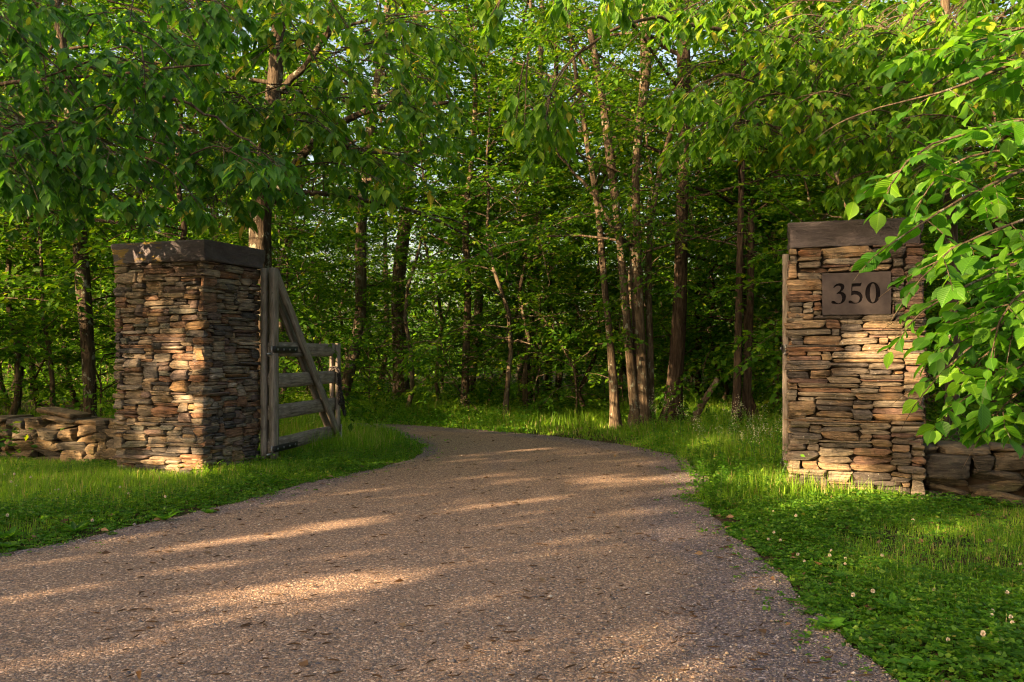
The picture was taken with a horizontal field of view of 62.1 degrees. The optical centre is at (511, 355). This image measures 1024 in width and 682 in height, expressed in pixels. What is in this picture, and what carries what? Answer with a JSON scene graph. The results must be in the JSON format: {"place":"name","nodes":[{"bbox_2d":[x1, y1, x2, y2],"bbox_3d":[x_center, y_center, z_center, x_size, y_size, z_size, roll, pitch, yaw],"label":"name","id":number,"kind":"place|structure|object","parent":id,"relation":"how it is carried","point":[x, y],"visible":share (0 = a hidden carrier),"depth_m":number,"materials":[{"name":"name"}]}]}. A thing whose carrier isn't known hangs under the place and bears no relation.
{"place":"outdoors","nodes":[
{"label":"outdoors","id":0,"kind":"place"},
{"bbox_2d":[0,423,898,681],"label":"driveway","id":1,"kind":"structure","parent":0,"point":[41,638],"depth_m":4.56,"materials":[{"name":"grey gravel"}]},
{"bbox_2d":[91,435,873,681],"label":"fallen catkins","id":2,"kind":"object","parent":1,"relation":"on","point":[380,676],"visible":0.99,"depth_m":4.07,"materials":[{"name":"brown plant"}]},
{"bbox_2d":[807,616,853,628],"bbox_3d":[1.446,1.217,3.853,0.194,0.039,0.180,0,0,-18],"label":"plantain","id":3,"kind":"object","parent":1,"relation":"on","point":[837,622],"visible":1,"depth_m":3.87,"materials":[{"name":"green plant"}]},
{"bbox_2d":[0,357,1023,681],"bbox_3d":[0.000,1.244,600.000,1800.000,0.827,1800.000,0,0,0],"label":"ground","id":4,"kind":"structure","parent":0,"point":[764,557],"depth_m":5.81,"materials":[{"name":"green plant"}]},
{"bbox_2d":[0,270,49,407],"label":"sapling","id":5,"kind":"object","parent":4,"relation":"on","point":[40,382],"visible":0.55,"depth_m":13.05,"materials":[{"name":"green plant"}]},
{"bbox_2d":[0,0,73,339],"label":"understory tree","id":6,"kind":"object","parent":4,"relation":"on","point":[44,243],"visible":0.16,"depth_m":13.22,"materials":[{"name":"green plant"}]},
{"bbox_2d":[0,234,80,403],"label":"sapling","id":7,"kind":"object","parent":4,"relation":"on","point":[6,393],"visible":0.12,"depth_m":18.56,"materials":[{"name":"green plant"}]},
{"bbox_2d":[0,52,92,410],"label":"understory tree","id":8,"kind":"object","parent":4,"relation":"on","point":[4,390],"visible":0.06,"depth_m":19.38,"materials":[{"name":"green plant"}]},
{"bbox_2d":[0,67,93,363],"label":"understory tree","id":9,"kind":"object","parent":4,"relation":"on","point":[17,346],"visible":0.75,"depth_m":11.67,"materials":[{"name":"green plant"}]},
{"bbox_2d":[0,4,111,342],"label":"understory tree","id":10,"kind":"object","parent":4,"relation":"on","point":[22,250],"visible":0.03,"depth_m":14.86,"materials":[{"name":"green plant"}]},
{"bbox_2d":[0,242,113,411],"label":"sapling","id":11,"kind":"object","parent":4,"relation":"on","point":[62,393],"visible":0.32,"depth_m":13.77,"materials":[{"name":"green plant"}]},
{"bbox_2d":[0,412,117,463],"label":"dry stone wall","id":12,"kind":"structure","parent":4,"relation":"on","point":[89,438],"depth_m":9.95,"materials":[{"name":"brown stone"}]},
{"bbox_2d":[36,406,91,418],"bbox_3d":[-5.351,0.681,10.148,0.555,0.132,0.339,0,0,19],"label":"stone slab","id":13,"kind":"object","parent":12,"relation":"on","point":[65,412],"depth_m":10.05,"materials":[{"name":"brown stone"}]},
{"bbox_2d":[1,0,123,413],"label":"leaning left tree","id":14,"kind":"object","parent":4,"relation":"on","point":[36,264],"visible":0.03,"depth_m":15.46,"materials":[{"name":"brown plant"}]},
{"bbox_2d":[0,72,127,406],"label":"crooked sapling","id":15,"kind":"object","parent":4,"relation":"on","point":[52,380],"visible":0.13,"depth_m":12.58,"materials":[{"name":"brown plant"}]},
{"bbox_2d":[15,228,118,417],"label":"sapling","id":16,"kind":"object","parent":4,"relation":"on","point":[69,356],"visible":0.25,"depth_m":13.15,"materials":[{"name":"green plant"}]},
{"bbox_2d":[0,0,143,405],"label":"tall tree","id":17,"kind":"object","parent":4,"relation":"on","point":[51,48],"visible":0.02,"depth_m":20.40,"materials":[{"name":"green plant"}]},
{"bbox_2d":[0,80,150,409],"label":"understory tree","id":18,"kind":"object","parent":4,"relation":"on","point":[74,400],"visible":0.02,"depth_m":19.95,"materials":[{"name":"green plant"}]},
{"bbox_2d":[54,232,119,400],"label":"sapling","id":19,"kind":"object","parent":4,"relation":"on","point":[98,391],"visible":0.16,"depth_m":19.85,"materials":[{"name":"green plant"}]},
{"bbox_2d":[0,0,175,414],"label":"understory tree","id":20,"kind":"object","parent":4,"relation":"on","point":[14,408],"visible":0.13,"depth_m":13.50,"materials":[{"name":"green plant"}]},
{"bbox_2d":[0,0,193,416],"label":"wild cherry tree","id":21,"kind":"object","parent":4,"relation":"on","point":[87,341],"visible":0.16,"depth_m":11.94,"materials":[{"name":"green plant"}]},
{"bbox_2d":[0,0,264,417],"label":"understory tree","id":22,"kind":"object","parent":4,"relation":"on","point":[64,317],"visible":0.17,"depth_m":12.50,"materials":[{"name":"green plant"}]},
{"bbox_2d":[52,112,214,366],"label":"understory tree","id":23,"kind":"object","parent":4,"relation":"on","point":[110,303],"visible":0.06,"depth_m":18.07,"materials":[{"name":"green plant"}]},
{"bbox_2d":[0,0,305,243],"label":"hickory tree","id":24,"kind":"object","parent":4,"relation":"on","point":[28,145],"visible":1,"depth_m":6.72,"materials":[{"name":"green plant"}]},
{"bbox_2d":[111,239,264,475],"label":"stone pillar","id":25,"kind":"structure","parent":4,"relation":"on","point":[187,340],"depth_m":8.90,"materials":[{"name":"brown stone"}]},
{"bbox_2d":[260,268,341,458],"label":"wooden gate","id":26,"kind":"structure","parent":25,"relation":"attached to","point":[275,302],"depth_m":9.90,"materials":[{"name":"grey wood"}]},
{"bbox_2d":[0,0,379,432],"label":"understory tree","id":27,"kind":"object","parent":4,"relation":"on","point":[65,279],"visible":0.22,"depth_m":11.98,"materials":[{"name":"green plant"}]},
{"bbox_2d":[78,0,322,294],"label":"tall tree","id":28,"kind":"object","parent":4,"relation":"on","point":[214,215],"visible":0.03,"depth_m":21.89,"materials":[{"name":"green plant"}]},
{"bbox_2d":[107,76,310,405],"bbox_3d":[-7.084,-2.639,19.852,4.162,7.964,4.690,0,0,40],"label":"understory tree","id":29,"kind":"object","parent":4,"relation":"on","point":[177,225],"visible":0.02,"depth_m":20.06,"materials":[{"name":"green plant"}]},
{"bbox_2d":[148,5,366,297],"bbox_3d":[-7.228,-6.455,24.636,6.688,15.628,5.938,0,0,-18],"label":"tall tree","id":30,"kind":"object","parent":4,"relation":"on","point":[179,233],"visible":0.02,"depth_m":24.84,"materials":[{"name":"green plant"}]},
{"bbox_2d":[49,0,517,443],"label":"ash tree","id":31,"kind":"object","parent":4,"relation":"on","point":[329,127],"visible":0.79,"depth_m":8.90,"materials":[{"name":"green plant"}]},
{"bbox_2d":[178,0,403,403],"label":"understory tree","id":32,"kind":"object","parent":4,"relation":"on","point":[332,266],"visible":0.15,"depth_m":18.12,"materials":[{"name":"green plant"}]},
{"bbox_2d":[217,51,381,375],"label":"understory tree","id":33,"kind":"object","parent":4,"relation":"on","point":[333,294],"visible":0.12,"depth_m":19.11,"materials":[{"name":"green plant"}]},
{"bbox_2d":[239,68,392,390],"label":"understory tree","id":34,"kind":"object","parent":4,"relation":"on","point":[294,244],"visible":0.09,"depth_m":22.74,"materials":[{"name":"green plant"}]},
{"bbox_2d":[279,264,367,401],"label":"sapling","id":35,"kind":"object","parent":4,"relation":"on","point":[321,291],"visible":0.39,"depth_m":17.75,"materials":[{"name":"green plant"}]},
{"bbox_2d":[275,252,374,421],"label":"sapling","id":36,"kind":"object","parent":4,"relation":"on","point":[317,284],"visible":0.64,"depth_m":16.64,"materials":[{"name":"green plant"}]},
{"bbox_2d":[279,136,430,396],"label":"understory tree","id":37,"kind":"object","parent":4,"relation":"on","point":[326,248],"visible":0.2,"depth_m":22.35,"materials":[{"name":"green plant"}]},
{"bbox_2d":[338,292,401,402],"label":"sapling","id":38,"kind":"object","parent":4,"relation":"on","point":[369,361],"visible":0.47,"depth_m":19.22,"materials":[{"name":"green plant"}]},
{"bbox_2d":[277,0,473,391],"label":"tall tree","id":39,"kind":"object","parent":4,"relation":"on","point":[394,227],"visible":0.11,"depth_m":27.35,"materials":[{"name":"green plant"}]},
{"bbox_2d":[222,0,531,406],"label":"tall tree","id":40,"kind":"object","parent":4,"relation":"on","point":[360,284],"visible":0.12,"depth_m":18.18,"materials":[{"name":"green plant"}]},
{"bbox_2d":[330,258,427,399],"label":"sapling","id":41,"kind":"object","parent":4,"relation":"on","point":[378,300],"visible":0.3,"depth_m":21.60,"materials":[{"name":"green plant"}]},
{"bbox_2d":[0,153,776,379],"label":"woodland","id":42,"kind":"object","parent":4,"relation":"on","point":[414,328],"visible":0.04,"depth_m":52.94,"materials":[{"name":"green plant"}]},
{"bbox_2d":[361,278,446,395],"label":"sapling","id":43,"kind":"object","parent":4,"relation":"on","point":[410,325],"visible":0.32,"depth_m":22.57,"materials":[{"name":"green plant"}]},
{"bbox_2d":[319,13,515,410],"bbox_3d":[-2.200,-2.854,17.090,4.119,8.497,4.462,0,0,29],"label":"understory tree","id":44,"kind":"object","parent":4,"relation":"on","point":[399,254],"visible":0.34,"depth_m":17.11,"materials":[{"name":"green plant"}]},
{"bbox_2d":[335,47,509,402],"bbox_3d":[-1.505,-2.821,18.924,4.063,8.382,4.402,0,0,40],"label":"understory tree","id":45,"kind":"object","parent":4,"relation":"on","point":[436,386],"visible":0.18,"depth_m":18.68,"materials":[{"name":"green plant"}]},
{"bbox_2d":[309,0,556,401],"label":"grey barked oak","id":46,"kind":"object","parent":4,"relation":"on","point":[403,385],"visible":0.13,"depth_m":19.86,"materials":[{"name":"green plant"}]},
{"bbox_2d":[371,130,504,389],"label":"understory tree","id":47,"kind":"object","parent":4,"relation":"on","point":[449,314],"visible":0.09,"depth_m":23.69,"materials":[{"name":"green plant"}]},
{"bbox_2d":[396,265,500,421],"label":"sapling","id":48,"kind":"object","parent":4,"relation":"on","point":[436,319],"visible":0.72,"depth_m":16.16,"materials":[{"name":"green plant"}]},
{"bbox_2d":[310,0,597,407],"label":"tall tree","id":49,"kind":"object","parent":4,"relation":"on","point":[465,249],"visible":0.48,"depth_m":16.26,"materials":[{"name":"green plant"}]},
{"bbox_2d":[451,278,535,404],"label":"sapling","id":50,"kind":"object","parent":4,"relation":"on","point":[493,379],"visible":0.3,"depth_m":18.26,"materials":[{"name":"green plant"}]},
{"bbox_2d":[415,0,586,393],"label":"red barked pine","id":51,"kind":"object","parent":4,"relation":"on","point":[480,310],"visible":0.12,"depth_m":20.41,"materials":[{"name":"brown plant"}]},
{"bbox_2d":[457,254,545,402],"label":"sapling","id":52,"kind":"object","parent":4,"relation":"on","point":[502,322],"visible":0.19,"depth_m":18.98,"materials":[{"name":"green plant"}]},
{"bbox_2d":[387,0,624,415],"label":"understory tree","id":53,"kind":"object","parent":4,"relation":"on","point":[500,287],"visible":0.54,"depth_m":15.64,"materials":[{"name":"green plant"}]},
{"bbox_2d":[388,67,631,411],"bbox_3d":[0.315,-2.316,17.026,5.031,7.452,4.392,0,0,16],"label":"understory tree","id":54,"kind":"object","parent":4,"relation":"on","point":[478,209],"visible":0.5,"depth_m":16.66,"materials":[{"name":"green plant"}]},
{"bbox_2d":[0,441,1023,681],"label":"clover","id":55,"kind":"object","parent":4,"relation":"on","point":[924,625],"visible":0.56,"depth_m":4.99,"materials":[{"name":"green plant"}]},
{"bbox_2d":[0,396,1023,681],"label":"herbs","id":56,"kind":"object","parent":4,"relation":"on","point":[482,412],"visible":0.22,"depth_m":7.82,"materials":[{"name":"green plant"}]},
{"bbox_2d":[0,372,1023,457],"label":"undergrowth","id":57,"kind":"object","parent":4,"relation":"on","point":[360,386],"visible":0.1,"depth_m":19.00,"materials":[{"name":"green plant"}]},
{"bbox_2d":[3,401,1023,681],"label":"dead leaves","id":58,"kind":"object","parent":4,"relation":"on","point":[303,663],"visible":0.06,"depth_m":5.46,"materials":[{"name":"brown plant"}]},
{"bbox_2d":[435,50,606,405],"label":"understory tree","id":59,"kind":"object","parent":4,"relation":"on","point":[558,86],"visible":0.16,"depth_m":18.79,"materials":[{"name":"green plant"}]},
{"bbox_2d":[464,0,590,394],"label":"birch tree","id":60,"kind":"object","parent":4,"relation":"on","point":[520,244],"visible":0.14,"depth_m":20.14,"materials":[{"name":"brown plant"}]},
{"bbox_2d":[490,274,576,410],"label":"sapling","id":61,"kind":"object","parent":4,"relation":"on","point":[526,321],"visible":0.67,"depth_m":16.28,"materials":[{"name":"green plant"}]},
{"bbox_2d":[440,0,630,402],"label":"forked dark tree","id":62,"kind":"object","parent":4,"relation":"on","point":[559,381],"visible":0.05,"depth_m":20.75,"materials":[{"name":"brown plant"}]},
{"bbox_2d":[483,179,607,388],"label":"understory tree","id":63,"kind":"object","parent":4,"relation":"on","point":[596,369],"visible":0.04,"depth_m":28.96,"materials":[{"name":"green plant"}]},
{"bbox_2d":[451,0,642,399],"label":"sunlit maple","id":64,"kind":"object","parent":4,"relation":"on","point":[513,56],"visible":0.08,"depth_m":21.38,"materials":[{"name":"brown plant"}]},
{"bbox_2d":[497,195,627,418],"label":"sapling","id":65,"kind":"object","parent":4,"relation":"on","point":[545,356],"visible":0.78,"depth_m":15.52,"materials":[{"name":"green plant"}]},
{"bbox_2d":[524,260,620,404],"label":"sapling","id":66,"kind":"object","parent":4,"relation":"on","point":[571,378],"visible":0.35,"depth_m":17.45,"materials":[{"name":"green plant"}]},
{"bbox_2d":[448,0,701,391],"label":"tall tree","id":67,"kind":"object","parent":4,"relation":"on","point":[570,68],"visible":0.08,"depth_m":24.10,"materials":[{"name":"green plant"}]},
{"bbox_2d":[486,54,691,418],"bbox_3d":[1.405,-2.175,16.975,4.221,7.168,3.746,0,0,20],"label":"understory tree","id":68,"kind":"object","parent":4,"relation":"on","point":[592,355],"visible":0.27,"depth_m":16.71,"materials":[{"name":"green plant"}]},
{"bbox_2d":[496,1,694,429],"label":"slender tree","id":69,"kind":"object","parent":4,"relation":"on","point":[614,415],"visible":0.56,"depth_m":14.25,"materials":[{"name":"green plant"}]},
{"bbox_2d":[421,0,801,430],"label":"multi stem maple","id":70,"kind":"object","parent":4,"relation":"on","point":[640,372],"visible":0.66,"depth_m":13.49,"materials":[{"name":"green plant"}]},
{"bbox_2d":[577,279,664,411],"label":"sapling","id":71,"kind":"object","parent":4,"relation":"on","point":[599,366],"visible":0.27,"depth_m":17.28,"materials":[{"name":"green plant"}]},
{"bbox_2d":[531,107,711,409],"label":"understory tree","id":72,"kind":"object","parent":4,"relation":"on","point":[627,250],"visible":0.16,"depth_m":17.43,"materials":[{"name":"green plant"}]},
{"bbox_2d":[542,66,705,393],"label":"understory tree","id":73,"kind":"object","parent":4,"relation":"on","point":[666,67],"visible":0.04,"depth_m":21.87,"materials":[{"name":"green plant"}]},
{"bbox_2d":[518,1,755,371],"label":"understory tree","id":74,"kind":"object","parent":4,"relation":"on","point":[667,266],"visible":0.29,"depth_m":15.71,"materials":[{"name":"green plant"}]},
{"bbox_2d":[463,0,845,426],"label":"rough barked maple","id":75,"kind":"object","parent":4,"relation":"on","point":[677,348],"visible":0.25,"depth_m":14.11,"materials":[{"name":"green plant"}]},
{"bbox_2d":[548,78,761,404],"bbox_3d":[2.687,-2.229,18.765,4.923,7.293,4.298,0,0,42],"label":"understory tree","id":76,"kind":"object","parent":4,"relation":"on","point":[689,290],"visible":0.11,"depth_m":18.06,"materials":[{"name":"green plant"}]},
{"bbox_2d":[537,0,794,403],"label":"tall tree","id":77,"kind":"object","parent":4,"relation":"on","point":[658,147],"visible":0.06,"depth_m":17.27,"materials":[{"name":"green plant"}]},
{"bbox_2d":[625,275,710,405],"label":"sapling","id":78,"kind":"object","parent":4,"relation":"on","point":[662,367],"visible":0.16,"depth_m":17.05,"materials":[{"name":"green plant"}]},
{"bbox_2d":[595,183,742,415],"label":"sapling","id":79,"kind":"object","parent":4,"relation":"on","point":[669,336],"visible":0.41,"depth_m":15.90,"materials":[{"name":"green plant"}]},
{"bbox_2d":[618,77,781,406],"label":"understory tree","id":80,"kind":"object","parent":4,"relation":"on","point":[727,388],"visible":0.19,"depth_m":16.77,"materials":[{"name":"green plant"}]},
{"bbox_2d":[688,460,729,498],"bbox_3d":[1.728,1.072,7.444,0.329,0.358,0.372,0,0,-6],"label":"tall weed","id":81,"kind":"object","parent":4,"relation":"on","point":[703,478],"visible":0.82,"depth_m":7.42,"materials":[{"name":"green plant"}]},
{"bbox_2d":[700,466,748,508],"bbox_3d":[1.680,1.079,6.831,0.315,0.342,0.356,0,0,-24],"label":"tall weed","id":82,"kind":"object","parent":4,"relation":"on","point":[720,498],"visible":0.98,"depth_m":6.84,"materials":[{"name":"green plant"}]},
{"bbox_2d":[645,169,823,393],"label":"understory tree","id":83,"kind":"object","parent":4,"relation":"on","point":[733,303],"visible":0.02,"depth_m":19.56,"materials":[{"name":"green plant"}]},
{"bbox_2d":[651,0,822,424],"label":"dark trunk tree","id":84,"kind":"object","parent":4,"relation":"on","point":[747,376],"visible":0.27,"depth_m":12.94,"materials":[{"name":"green plant"}]},
{"bbox_2d":[647,36,827,420],"bbox_3d":[4.813,-2.221,16.002,4.278,7.259,4.901,0,0,44],"label":"understory tree","id":85,"kind":"object","parent":4,"relation":"on","point":[776,403],"visible":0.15,"depth_m":15.52,"materials":[{"name":"green plant"}]},
{"bbox_2d":[618,0,865,421],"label":"understory tree","id":86,"kind":"object","parent":4,"relation":"on","point":[667,315],"visible":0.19,"depth_m":14.79,"materials":[{"name":"green plant"}]},
{"bbox_2d":[472,0,1023,440],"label":"wall tree","id":87,"kind":"object","parent":4,"relation":"on","point":[843,58],"visible":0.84,"depth_m":7.15,"materials":[{"name":"green plant"}]},
{"bbox_2d":[742,243,787,393],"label":"sapling","id":88,"kind":"object","parent":4,"relation":"on","point":[754,381],"visible":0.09,"depth_m":13.55,"materials":[{"name":"green plant"}]},
{"bbox_2d":[754,160,865,412],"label":"sapling","id":89,"kind":"object","parent":4,"relation":"on","point":[803,215],"visible":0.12,"depth_m":14.30,"materials":[{"name":"green plant"}]},
{"bbox_2d":[701,0,942,384],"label":"understory tree","id":90,"kind":"object","parent":4,"relation":"on","point":[759,274],"visible":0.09,"depth_m":15.01,"materials":[{"name":"green plant"}]},
{"bbox_2d":[691,0,1002,317],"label":"tall tree","id":91,"kind":"object","parent":4,"relation":"on","point":[888,5],"visible":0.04,"depth_m":18.18,"materials":[{"name":"green plant"}]},
{"bbox_2d":[784,217,925,503],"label":"stone pillar","id":92,"kind":"structure","parent":4,"relation":"on","point":[846,387],"depth_m":7.22,"materials":[{"name":"stone"}]},
{"bbox_2d":[780,254,789,471],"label":"wooden gate","id":93,"kind":"structure","parent":92,"relation":"attached to","point":[786,340],"depth_m":8.18,"materials":[{"name":"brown wood"}]},
{"bbox_2d":[693,0,1022,444],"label":"understory tree","id":94,"kind":"object","parent":4,"relation":"on","point":[759,257],"visible":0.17,"depth_m":10.95,"materials":[{"name":"green plant"}]},
{"bbox_2d":[753,0,1023,406],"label":"understory tree","id":95,"kind":"object","parent":4,"relation":"on","point":[866,215],"visible":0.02,"depth_m":15.57,"materials":[{"name":"green plant"}]},
{"bbox_2d":[776,0,1023,422],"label":"understory tree","id":96,"kind":"object","parent":4,"relation":"on","point":[931,205],"visible":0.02,"depth_m":13.79,"materials":[{"name":"green plant"}]},
{"bbox_2d":[814,13,1023,468],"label":"elm tree","id":97,"kind":"object","parent":4,"relation":"on","point":[982,280],"visible":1,"depth_m":4.35,"materials":[{"name":"green plant"}]},
{"bbox_2d":[844,21,1023,441],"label":"understory tree","id":98,"kind":"object","parent":4,"relation":"on","point":[1016,191],"visible":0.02,"depth_m":12.06,"materials":[{"name":"green plant"}]},
{"bbox_2d":[886,193,1007,442],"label":"sapling","id":99,"kind":"object","parent":4,"relation":"on","point":[925,401],"visible":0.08,"depth_m":10.60,"materials":[{"name":"green plant"}]},
{"bbox_2d":[878,0,1021,441],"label":"thin right tree","id":100,"kind":"object","parent":4,"relation":"on","point":[994,225],"visible":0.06,"depth_m":10.47,"materials":[{"name":"green plant"}]},
{"bbox_2d":[922,440,1023,508],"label":"dry stone wall","id":101,"kind":"structure","parent":4,"relation":"on","point":[992,470],"depth_m":7.02,"materials":[{"name":"brown stone"}]},
{"bbox_2d":[922,3,1023,411],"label":"understory tree","id":102,"kind":"object","parent":4,"relation":"on","point":[1017,160],"visible":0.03,"depth_m":13.21,"materials":[{"name":"green plant"}]},
{"bbox_2d":[929,7,1023,330],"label":"understory tree","id":103,"kind":"object","parent":4,"relation":"on","point":[999,162],"visible":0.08,"depth_m":10.80,"materials":[{"name":"green plant"}]},
{"bbox_2d":[958,0,1023,418],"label":"understory tree","id":104,"kind":"object","parent":4,"relation":"on","point":[1019,216],"visible":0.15,"depth_m":10.80,"materials":[{"name":"green plant"}]},
{"bbox_2d":[2,0,1022,354],"label":"sky","id":105,"kind":"structure","parent":0,"point":[427,8],"materials":[{"name":"white"}]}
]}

